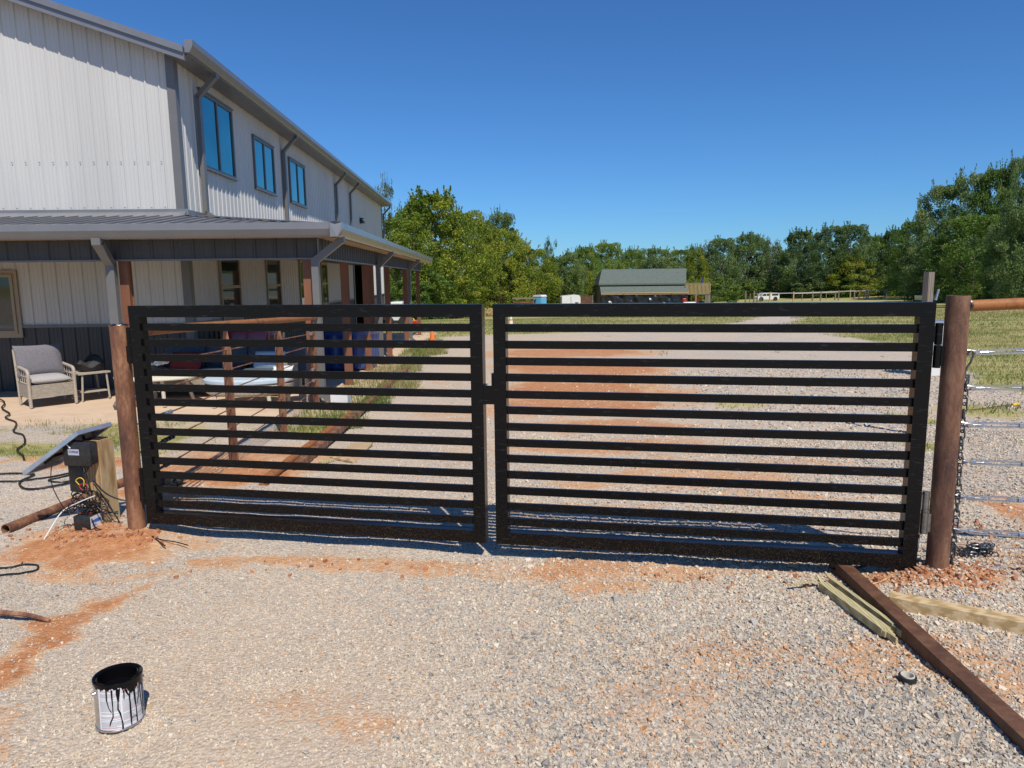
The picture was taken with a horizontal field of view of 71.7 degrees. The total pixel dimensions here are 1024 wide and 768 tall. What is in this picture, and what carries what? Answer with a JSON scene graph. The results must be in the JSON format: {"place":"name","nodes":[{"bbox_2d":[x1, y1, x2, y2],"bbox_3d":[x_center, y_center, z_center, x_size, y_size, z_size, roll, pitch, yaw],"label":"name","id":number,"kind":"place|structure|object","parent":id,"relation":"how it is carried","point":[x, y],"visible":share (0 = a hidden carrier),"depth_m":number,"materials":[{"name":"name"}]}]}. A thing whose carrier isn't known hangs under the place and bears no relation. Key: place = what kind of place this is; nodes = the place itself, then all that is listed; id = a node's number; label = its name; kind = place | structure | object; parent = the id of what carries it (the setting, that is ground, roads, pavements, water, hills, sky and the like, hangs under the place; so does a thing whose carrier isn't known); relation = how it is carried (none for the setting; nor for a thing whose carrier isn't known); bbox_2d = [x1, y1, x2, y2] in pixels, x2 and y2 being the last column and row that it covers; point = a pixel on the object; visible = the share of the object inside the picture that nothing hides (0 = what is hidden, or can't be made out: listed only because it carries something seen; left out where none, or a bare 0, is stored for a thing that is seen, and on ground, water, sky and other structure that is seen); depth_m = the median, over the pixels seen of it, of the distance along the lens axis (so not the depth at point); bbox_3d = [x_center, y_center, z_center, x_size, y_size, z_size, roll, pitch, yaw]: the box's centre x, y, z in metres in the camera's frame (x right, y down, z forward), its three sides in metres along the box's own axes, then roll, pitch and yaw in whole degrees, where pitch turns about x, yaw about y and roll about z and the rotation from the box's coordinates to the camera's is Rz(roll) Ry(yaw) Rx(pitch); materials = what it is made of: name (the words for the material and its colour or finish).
{"place":"outdoors","nodes":[
{"label":"outdoors","id":0,"kind":"place"},
{"bbox_2d":[75,354,104,371],"bbox_3d":[-6.904,-0.348,11.585,0.400,0.289,0.260,-8,11,-39],"label":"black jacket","id":1,"kind":"object","parent":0,"point":[92,362],"visible":1,"depth_m":11.54,"materials":[{"name":"black fabric"}]},
{"bbox_2d":[0,279,1023,767],"bbox_3d":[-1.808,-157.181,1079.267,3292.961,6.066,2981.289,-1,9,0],"label":"ground","id":2,"kind":"structure","parent":0,"point":[70,551],"depth_m":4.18,"materials":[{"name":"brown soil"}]},
{"bbox_2d":[0,399,25,459],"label":"black cable","id":3,"kind":"object","parent":2,"relation":"on","point":[19,447],"visible":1,"depth_m":8.94,"materials":[{"name":"black plastic"}]},
{"bbox_2d":[0,563,38,575],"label":"black cable","id":4,"kind":"object","parent":2,"relation":"on","point":[37,565],"visible":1,"depth_m":4.37,"materials":[{"name":"black plastic"}]},
{"bbox_2d":[0,610,50,621],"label":"wooden stick","id":5,"kind":"object","parent":2,"relation":"on","point":[19,614],"visible":1,"depth_m":3.67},
{"bbox_2d":[0,472,69,489],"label":"black cable","id":6,"kind":"object","parent":2,"relation":"on","point":[20,481],"visible":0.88,"depth_m":6.18,"materials":[{"name":"black plastic"}]},
{"bbox_2d":[1,478,123,533],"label":"steel pipe","id":7,"kind":"object","parent":2,"relation":"on","point":[17,524],"visible":0.52,"depth_m":5.24,"materials":[{"name":"metal"}]},
{"bbox_2d":[22,422,119,522],"bbox_3d":[-3.120,0.783,5.042,0.527,0.987,0.262,-1,9,0],"label":"solar panel unit","id":8,"kind":"object","parent":2,"relation":"on","point":[90,448],"visible":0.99,"depth_m":4.99,"materials":[{"name":"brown wood"}]},
{"bbox_2d":[57,467,124,522],"bbox_3d":[-2.872,0.783,4.942,0.648,0.413,0.096,-1,9,-5],"label":"wire bundle","id":9,"kind":"object","parent":8,"relation":"hanging from","point":[86,503],"visible":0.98,"depth_m":4.93,"materials":[{"name":"black"}]},
{"bbox_2d":[73,511,101,529],"bbox_3d":[-2.972,0.951,4.963,0.128,0.112,0.120,0,9,7],"label":"battery","id":10,"kind":"object","parent":2,"relation":"on","point":[82,521],"visible":0.89,"depth_m":4.91,"materials":[{"name":"black plastic"}]},
{"bbox_2d":[91,663,144,732],"bbox_3d":[-1.522,1.210,2.742,0.184,0.191,0.179,-4,8,-31],"label":"paint can","id":11,"kind":"object","parent":2,"relation":"on","point":[118,694],"visible":1,"depth_m":2.68,"materials":[{"name":"metal"}]},
{"bbox_2d":[108,323,146,529],"bbox_3d":[-2.606,0.469,4.838,0.120,1.757,0.120,-1,9,0],"label":"gate post","id":12,"kind":"object","parent":2,"relation":"on","point":[127,422],"visible":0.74,"depth_m":4.77,"materials":[{"name":"wood"}]},
{"bbox_2d":[125,304,493,542],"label":"slatted gate","id":13,"kind":"structure","parent":12,"relation":"attached to","point":[152,488],"depth_m":4.53,"materials":[{"name":"metal"}]},
{"bbox_2d":[0,0,432,409],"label":"steel building","id":14,"kind":"structure","parent":2,"relation":"on","point":[137,167],"depth_m":12.26,"materials":[{"name":"white"}]},
{"bbox_2d":[0,270,23,337],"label":"window","id":15,"kind":"structure","parent":14,"relation":"in","point":[10,308],"depth_m":12.46,"materials":[{"name":"beige"}]},
{"bbox_2d":[196,87,238,180],"bbox_3d":[-5.783,-4.867,13.980,0.075,1.450,1.780,-1,9,-2],"label":"window","id":16,"kind":"structure","parent":14,"relation":"in","point":[217,116],"depth_m":13.99,"materials":[{"name":"glass"}]},
{"bbox_2d":[218,260,243,320],"bbox_3d":[-5.755,-1.969,14.546,0.075,1.430,1.200,-1,9,-2],"label":"window","id":17,"kind":"structure","parent":14,"relation":"in","point":[229,270],"depth_m":14.52,"materials":[{"name":"black"}]},
{"bbox_2d":[251,134,277,196],"bbox_3d":[-5.899,-5.188,16.937,0.075,1.210,1.630,-1,9,-2],"label":"window","id":18,"kind":"structure","parent":14,"relation":"in","point":[263,152],"depth_m":16.87,"materials":[{"name":"glass"}]},
{"bbox_2d":[265,260,282,304],"bbox_3d":[-5.874,-2.416,17.530,0.075,1.430,1.240,-1,9,-2],"label":"window","id":19,"kind":"structure","parent":14,"relation":"in","point":[273,283],"depth_m":17.52,"materials":[{"name":"black"}]},
{"bbox_2d":[287,156,307,208],"bbox_3d":[-6.020,-5.640,19.956,0.075,1.210,1.720,-1,9,-2],"label":"window","id":20,"kind":"structure","parent":14,"relation":"in","point":[297,182],"depth_m":19.88,"materials":[{"name":"glass"}]},
{"bbox_2d":[298,260,304,304],"bbox_3d":[-5.998,-2.868,20.555,0.075,1.430,1.120,-1,9,-2],"label":"window","id":21,"kind":"structure","parent":14,"relation":"in","point":[300,266],"depth_m":20.11,"materials":[{"name":"black"}]},
{"bbox_2d":[320,262,328,303],"bbox_3d":[-6.097,-3.249,23.104,0.075,1.430,0.960,-1,9,-2],"label":"window","id":22,"kind":"structure","parent":14,"relation":"in","point":[323,266],"depth_m":23.10,"materials":[{"name":"green"}]},
{"bbox_2d":[0,333,435,424],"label":"concrete slab","id":23,"kind":"structure","parent":2,"relation":"on","point":[95,407],"depth_m":10.83,"materials":[{"name":"concrete"}]},
{"bbox_2d":[12,343,77,407],"bbox_3d":[-7.346,-0.152,11.132,0.701,0.928,0.682,7,11,41],"label":"wicker armchair","id":24,"kind":"object","parent":23,"relation":"on","point":[40,371],"visible":1,"depth_m":11.06,"materials":[{"name":"wicker"}]},
{"bbox_2d":[68,369,110,400],"bbox_3d":[-6.933,0.011,11.638,0.480,0.446,0.480,6,11,38],"label":"side table","id":25,"kind":"object","parent":23,"relation":"on","point":[98,389],"visible":0.76,"depth_m":11.58,"materials":[{"name":"wood"}]},
{"bbox_2d":[113,376,195,406],"bbox_3d":[-5.519,0.082,11.075,1.280,0.452,1.000,-1,9,0],"label":"round table","id":26,"kind":"object","parent":23,"relation":"on","point":[161,379],"visible":0.23,"depth_m":10.75,"materials":[{"name":"beige"}]},
{"bbox_2d":[151,346,298,394],"bbox_3d":[-4.904,-0.272,11.974,2.360,0.858,0.780,-1,9,0],"label":"patio sofa","id":27,"kind":"object","parent":23,"relation":"on","point":[219,365],"visible":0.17,"depth_m":12.12,"materials":[{"name":"wicker"}]},
{"bbox_2d":[170,352,201,368],"bbox_3d":[-5.455,-0.379,11.845,0.520,0.300,0.215,-1,9,0],"label":"pillow","id":28,"kind":"object","parent":27,"relation":"on","point":[185,365],"visible":0.48,"depth_m":11.77,"materials":[{"name":"red fabric"}]},
{"bbox_2d":[254,351,284,367],"bbox_3d":[-4.055,-0.396,11.845,0.520,0.300,0.215,-1,9,0],"label":"pillow","id":29,"kind":"object","parent":27,"relation":"on","point":[263,365],"visible":0.41,"depth_m":11.78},
{"bbox_2d":[203,377,293,407],"bbox_3d":[-4.049,0.087,10.947,1.360,0.442,0.979,-1,9,0],"label":"coffee table","id":30,"kind":"object","parent":23,"relation":"on","point":[239,381],"visible":0.41,"depth_m":10.55,"materials":[{"name":"beige"}]},
{"bbox_2d":[227,331,284,367],"bbox_3d":[-4.834,-0.595,13.705,1.195,1.061,1.160,-1,9,0],"label":"utility cart","id":31,"kind":"object","parent":23,"relation":"on","point":[251,334],"visible":0.04,"depth_m":13.20,"materials":[{"name":"red paint"}]},
{"bbox_2d":[289,338,308,384],"bbox_3d":[-3.993,-0.424,13.277,0.402,0.830,0.420,-1,9,0],"label":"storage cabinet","id":32,"kind":"object","parent":23,"relation":"on","point":[302,366],"visible":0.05,"depth_m":13.09,"materials":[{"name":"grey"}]},
{"bbox_2d":[323,331,379,369],"bbox_3d":[-3.648,-0.814,15.848,1.349,0.851,1.365,-1,9,0],"label":"plastic tub","id":33,"kind":"object","parent":23,"relation":"on","point":[337,335],"visible":0.35,"depth_m":15.26,"materials":[{"name":"plastic"}]},
{"bbox_2d":[132,317,319,504],"bbox_3d":[-2.772,0.033,7.781,0.102,1.713,5.862,-1,9,-3],"label":"cable fence","id":34,"kind":"object","parent":2,"relation":"on","point":[231,396],"visible":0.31,"depth_m":7.04,"materials":[{"name":"metal"}]},
{"bbox_2d":[259,411,351,485],"bbox_3d":[-2.203,0.626,8.020,0.084,0.229,3.847,-1,9,-2],"label":"steel pipe","id":35,"kind":"object","parent":2,"relation":"on","point":[290,458],"visible":0.37,"depth_m":6.94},
{"bbox_2d":[294,366,410,462],"bbox_3d":[-2.167,0.205,11.258,0.075,0.300,9.243,-1,9,-2],"label":"square steel tube","id":36,"kind":"object","parent":2,"relation":"on","point":[318,444],"visible":0.5,"depth_m":8.38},
{"bbox_2d":[375,172,400,223],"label":"broadleaf tree","id":37,"kind":"object","parent":2,"relation":"on","point":[388,191],"visible":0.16,"depth_m":95.43,"materials":[{"name":"green plant"}]},
{"bbox_2d":[390,277,430,319],"bbox_3d":[-8.937,-7.401,61.742,3.633,3.922,3.674,5,10,34],"label":"bush","id":38,"kind":"object","parent":2,"relation":"on","point":[425,294],"visible":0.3,"depth_m":61.48,"materials":[{"name":"green plant"}]},
{"bbox_2d":[382,212,445,318],"bbox_3d":[-10.139,-10.633,65.336,8.567,10.030,7.126,-1,9,0],"label":"broadleaf tree","id":39,"kind":"object","parent":2,"relation":"on","point":[414,225],"visible":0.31,"depth_m":63.99,"materials":[{"name":"green plant"}]},
{"bbox_2d":[387,202,450,283],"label":"broadleaf tree","id":40,"kind":"object","parent":2,"relation":"on","point":[400,211],"visible":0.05,"depth_m":75.24,"materials":[{"name":"green plant"}]},
{"bbox_2d":[411,270,457,319],"bbox_3d":[-7.021,-7.993,63.773,4.585,4.699,4.204,-6,10,-33],"label":"bush","id":41,"kind":"object","parent":2,"relation":"on","point":[424,285],"visible":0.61,"depth_m":62.83,"materials":[{"name":"green plant"}]},
{"bbox_2d":[390,185,489,317],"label":"broadleaf tree","id":42,"kind":"object","parent":2,"relation":"on","point":[434,201],"visible":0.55,"depth_m":69.18,"materials":[{"name":"green plant"}]},
{"bbox_2d":[444,274,484,318],"bbox_3d":[-4.611,-8.050,65.648,3.898,4.358,4.708,-3,9,-16],"label":"bush","id":43,"kind":"object","parent":2,"relation":"on","point":[472,283],"visible":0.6,"depth_m":64.71,"materials":[{"name":"green plant"}]},
{"bbox_2d":[435,206,503,315],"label":"broadleaf tree","id":44,"kind":"object","parent":2,"relation":"on","point":[488,273],"visible":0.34,"depth_m":77.63,"materials":[{"name":"green plant"}]},
{"bbox_2d":[464,225,539,306],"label":"broadleaf tree","id":45,"kind":"object","parent":2,"relation":"on","point":[500,246],"visible":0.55,"depth_m":85.41,"materials":[{"name":"green plant"}]},
{"bbox_2d":[487,204,522,298],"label":"broadleaf tree","id":46,"kind":"object","parent":2,"relation":"on","point":[506,217],"visible":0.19,"depth_m":95.09,"materials":[{"name":"green plant"}]},
{"bbox_2d":[0,308,1023,458],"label":"grass","id":47,"kind":"structure","parent":2,"relation":"on","point":[421,352],"depth_m":19.20,"materials":[{"name":"plant"}]},
{"bbox_2d":[495,278,529,303],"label":"bush","id":48,"kind":"object","parent":2,"relation":"on","point":[504,282],"visible":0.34,"depth_m":86.80,"materials":[{"name":"green plant"}]},
{"bbox_2d":[4,513,1023,606],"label":"soil clods","id":49,"kind":"object","parent":2,"relation":"on","point":[85,531],"visible":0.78,"depth_m":4.05,"materials":[{"name":"red soil"}]},
{"bbox_2d":[502,244,563,302],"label":"broadleaf tree","id":50,"kind":"object","parent":2,"relation":"on","point":[546,287],"visible":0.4,"depth_m":92.07,"materials":[{"name":"green plant"}]},
{"bbox_2d":[533,254,590,302],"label":"broadleaf tree","id":51,"kind":"object","parent":2,"relation":"on","point":[574,279],"visible":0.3,"depth_m":97.21,"materials":[{"name":"green plant"}]},
{"bbox_2d":[560,294,580,302],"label":"camper trailer","id":52,"kind":"object","parent":2,"relation":"on","point":[573,298],"visible":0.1,"depth_m":81.48,"materials":[{"name":"white paint"}]},
{"bbox_2d":[564,263,594,302],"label":"broadleaf tree","id":53,"kind":"object","parent":2,"relation":"on","point":[591,286],"visible":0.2,"depth_m":100.86,"materials":[{"name":"green plant"}]},
{"bbox_2d":[566,244,604,301],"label":"broadleaf tree","id":54,"kind":"object","parent":2,"relation":"on","point":[588,252],"visible":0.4,"depth_m":117.20,"materials":[{"name":"green plant"}]},
{"bbox_2d":[586,239,627,276],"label":"broadleaf tree","id":55,"kind":"object","parent":2,"relation":"on","point":[601,247],"visible":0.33,"depth_m":124.76,"materials":[{"name":"green plant"}]},
{"bbox_2d":[617,250,646,268],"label":"broadleaf tree","id":56,"kind":"object","parent":2,"relation":"on","point":[635,254],"visible":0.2,"depth_m":128.37,"materials":[{"name":"green plant"}]},
{"bbox_2d":[635,245,677,268],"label":"broadleaf tree","id":57,"kind":"object","parent":2,"relation":"on","point":[650,261],"visible":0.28,"depth_m":123.14,"materials":[{"name":"green plant"}]},
{"bbox_2d":[663,247,698,300],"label":"broadleaf tree","id":58,"kind":"object","parent":2,"relation":"on","point":[676,253],"visible":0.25,"depth_m":127.35,"materials":[{"name":"green plant"}]},
{"bbox_2d":[396,233,977,302],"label":"woodland","id":59,"kind":"object","parent":2,"relation":"on","point":[570,256],"visible":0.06,"depth_m":137.38,"materials":[{"name":"green plant"}]},
{"bbox_2d":[686,283,710,302],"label":"raised deck","id":60,"kind":"structure","parent":2,"relation":"on","point":[707,297],"depth_m":92.25,"materials":[{"name":"grey wood"}]},
{"bbox_2d":[684,249,713,302],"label":"broadleaf tree","id":61,"kind":"object","parent":2,"relation":"on","point":[689,259],"visible":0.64,"depth_m":119.50,"materials":[{"name":"green plant"}]},
{"bbox_2d":[699,235,745,301],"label":"broadleaf tree","id":62,"kind":"object","parent":2,"relation":"on","point":[734,268],"visible":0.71,"depth_m":120.94,"materials":[{"name":"green plant"}]},
{"bbox_2d":[704,276,744,302],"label":"bush","id":63,"kind":"object","parent":2,"relation":"on","point":[724,295],"visible":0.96,"depth_m":110.14,"materials":[{"name":"green plant"}]},
{"bbox_2d":[722,231,774,297],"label":"broadleaf tree","id":64,"kind":"object","parent":2,"relation":"on","point":[750,238],"visible":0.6,"depth_m":133.84,"materials":[{"name":"green plant"}]},
{"bbox_2d":[732,281,764,298],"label":"bush","id":65,"kind":"object","parent":2,"relation":"on","point":[750,286],"visible":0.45,"depth_m":131.64,"materials":[{"name":"green plant"}]},
{"bbox_2d":[759,236,787,278],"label":"broadleaf tree","id":66,"kind":"object","parent":2,"relation":"on","point":[774,247],"visible":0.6,"depth_m":134.81,"materials":[{"name":"green plant"}]},
{"bbox_2d":[751,254,795,292],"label":"broadleaf tree","id":67,"kind":"object","parent":2,"relation":"on","point":[786,269],"visible":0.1,"depth_m":138.85,"materials":[{"name":"green plant"}]},
{"bbox_2d":[773,226,823,297],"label":"broadleaf tree","id":68,"kind":"object","parent":2,"relation":"on","point":[800,270],"visible":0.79,"depth_m":128.98,"materials":[{"name":"green plant"}]},
{"bbox_2d":[791,275,833,297],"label":"bush","id":69,"kind":"object","parent":2,"relation":"on","point":[806,289],"visible":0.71,"depth_m":121.44,"materials":[{"name":"green plant"}]},
{"bbox_2d":[745,288,886,302],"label":"fence","id":70,"kind":"object","parent":2,"relation":"on","point":[850,291],"visible":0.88,"depth_m":107.12,"materials":[{"name":"grey wood"}]},
{"bbox_2d":[804,220,852,297],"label":"broadleaf tree","id":71,"kind":"object","parent":2,"relation":"on","point":[827,232],"visible":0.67,"depth_m":120.94,"materials":[{"name":"green plant"}]},
{"bbox_2d":[825,276,864,297],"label":"bush","id":72,"kind":"object","parent":2,"relation":"on","point":[843,294],"visible":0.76,"depth_m":117.58,"materials":[{"name":"green plant"}]},
{"bbox_2d":[823,221,880,295],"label":"broadleaf tree","id":73,"kind":"object","parent":2,"relation":"on","point":[849,232],"visible":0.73,"depth_m":118.50,"materials":[{"name":"green plant"}]},
{"bbox_2d":[825,254,884,297],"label":"broadleaf tree","id":74,"kind":"object","parent":2,"relation":"on","point":[859,263],"visible":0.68,"depth_m":118.19,"materials":[{"name":"green plant"}]},
{"bbox_2d":[816,575,897,643],"bbox_3d":[1.743,1.136,3.608,0.050,0.064,0.643,-2,9,-9],"label":"wood offcut","id":75,"kind":"object","parent":2,"relation":"on","point":[863,615],"visible":1,"depth_m":3.56,"materials":[{"name":"wood"}]},
{"bbox_2d":[825,571,901,637],"bbox_3d":[1.802,1.131,3.651,0.022,0.066,0.662,-2,9,-8],"label":"wood offcut","id":76,"kind":"object","parent":2,"relation":"on","point":[864,604],"visible":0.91,"depth_m":3.61,"materials":[{"name":"wood"}]},
{"bbox_2d":[857,233,891,295],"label":"broadleaf tree","id":77,"kind":"object","parent":2,"relation":"on","point":[875,238],"visible":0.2,"depth_m":123.65,"materials":[{"name":"green plant"}]},
{"bbox_2d":[873,225,913,295],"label":"broadleaf tree","id":78,"kind":"object","parent":2,"relation":"on","point":[888,235],"visible":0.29,"depth_m":119.07,"materials":[{"name":"green plant"}]},
{"bbox_2d":[872,275,916,296],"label":"bush","id":79,"kind":"object","parent":2,"relation":"on","point":[882,282],"visible":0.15,"depth_m":112.40,"materials":[{"name":"green plant"}]},
{"bbox_2d":[881,217,930,298],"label":"broadleaf tree","id":80,"kind":"object","parent":2,"relation":"on","point":[899,238],"visible":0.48,"depth_m":102.28,"materials":[{"name":"green plant"}]},
{"bbox_2d":[898,671,916,684],"bbox_3d":[1.658,1.232,2.969,0.070,0.029,0.070,-1,9,0],"label":"tape roll","id":81,"kind":"object","parent":2,"relation":"on","point":[908,678],"visible":1,"depth_m":2.96,"materials":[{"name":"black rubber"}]},
{"bbox_2d":[829,563,1023,752],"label":"square steel tube","id":82,"kind":"object","parent":2,"relation":"on","point":[1003,716],"visible":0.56,"depth_m":3.08,"materials":[{"name":"metal"}]},
{"bbox_2d":[922,272,939,301],"bbox_3d":[4.705,-0.232,8.053,0.135,2.058,0.110,-3,9,-14],"label":"wooden post","id":83,"kind":"object","parent":2,"relation":"on","point":[928,286],"visible":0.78,"depth_m":7.91,"materials":[{"name":"grey wood"}]},
{"bbox_2d":[893,232,976,301],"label":"broadleaf tree","id":84,"kind":"object","parent":2,"relation":"on","point":[908,276],"visible":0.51,"depth_m":84.12,"materials":[{"name":"green plant"}]},
{"bbox_2d":[905,177,965,287],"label":"broadleaf tree","id":85,"kind":"object","parent":2,"relation":"on","point":[923,217],"visible":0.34,"depth_m":93.90,"materials":[{"name":"green plant"}]},
{"bbox_2d":[925,295,971,568],"bbox_3d":[2.378,0.476,3.894,0.115,1.910,0.115,-1,9,0],"label":"gate post","id":86,"kind":"object","parent":2,"relation":"on","point":[950,397],"visible":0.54,"depth_m":3.82,"materials":[{"name":"wood"}]},
{"bbox_2d":[492,302,944,568],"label":"slatted gate","id":87,"kind":"structure","parent":86,"relation":"attached to","point":[925,329],"depth_m":4.06,"materials":[{"name":"metal"}]},
{"bbox_2d":[889,591,1023,634],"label":"wooden board","id":88,"kind":"object","parent":2,"relation":"on","point":[1003,621],"visible":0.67,"depth_m":3.49,"materials":[{"name":"wood"}]},
{"bbox_2d":[919,211,1007,303],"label":"broadleaf tree","id":89,"kind":"object","parent":2,"relation":"on","point":[966,224],"visible":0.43,"depth_m":78.39,"materials":[{"name":"green plant"}]},
{"bbox_2d":[929,163,1002,291],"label":"broadleaf tree","id":90,"kind":"object","parent":2,"relation":"on","point":[962,185],"visible":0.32,"depth_m":90.64,"materials":[{"name":"green plant"}]},
{"bbox_2d":[951,541,998,556],"bbox_3d":[2.833,1.002,4.356,0.286,0.075,0.209,-1,9,0],"label":"chain heap","id":91,"kind":"object","parent":2,"relation":"on","point":[970,549],"visible":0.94,"depth_m":4.31,"materials":[{"name":"metal"}]},
{"bbox_2d":[965,279,995,299],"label":"bush","id":92,"kind":"object","parent":2,"relation":"on","point":[976,293],"visible":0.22,"depth_m":71.87,"materials":[{"name":"green plant"}]},
{"bbox_2d":[952,298,1023,537],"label":"cable fence","id":93,"kind":"object","parent":2,"relation":"on","point":[998,304],"visible":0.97,"depth_m":3.80,"materials":[{"name":"metal"}]},
{"bbox_2d":[965,350,974,378],"bbox_3d":[2.437,-0.102,3.776,0.040,0.161,0.025,-1,9,0],"label":"hook","id":94,"kind":"object","parent":93,"relation":"hanging from","point":[971,360],"visible":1,"depth_m":3.77,"materials":[{"name":"metal"}]},
{"bbox_2d":[949,374,969,565],"bbox_3d":[2.428,0.495,3.882,0.077,1.109,0.056,-1,9,0],"label":"hanging chain","id":95,"kind":"object","parent":94,"relation":"hanging from","point":[957,504],"visible":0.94,"depth_m":3.87,"materials":[{"name":"metal"}]},
{"bbox_2d":[961,158,1018,292],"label":"broadleaf tree","id":96,"kind":"object","parent":2,"relation":"on","point":[991,175],"visible":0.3,"depth_m":88.34,"materials":[{"name":"green plant"}]},
{"bbox_2d":[974,214,1023,299],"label":"broadleaf tree","id":97,"kind":"object","parent":2,"relation":"on","point":[986,263],"visible":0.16,"depth_m":65.96,"materials":[{"name":"green plant"}]},
{"bbox_2d":[980,184,1023,298],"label":"broadleaf tree","id":98,"kind":"object","parent":2,"relation":"on","point":[1015,269],"visible":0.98,"depth_m":57.34,"materials":[{"name":"green plant"}]},
{"bbox_2d":[989,148,1023,273],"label":"broadleaf tree","id":99,"kind":"object","parent":2,"relation":"on","point":[1011,167],"visible":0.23,"depth_m":87.32,"materials":[{"name":"green plant"}]},
{"bbox_2d":[997,155,1023,293],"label":"broadleaf tree","id":100,"kind":"object","parent":2,"relation":"on","point":[1016,182],"visible":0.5,"depth_m":60.02,"materials":[{"name":"green plant"}]},
{"bbox_2d":[51,0,1023,278],"label":"sky","id":101,"kind":"structure","parent":0,"point":[678,124],"materials":[{"name":"blue"}]},
{"bbox_2d":[594,268,688,302],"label":"barn","id":102,"kind":"structure","parent":0,"point":[639,286],"depth_m":92.91,"materials":[{"name":"grey"}]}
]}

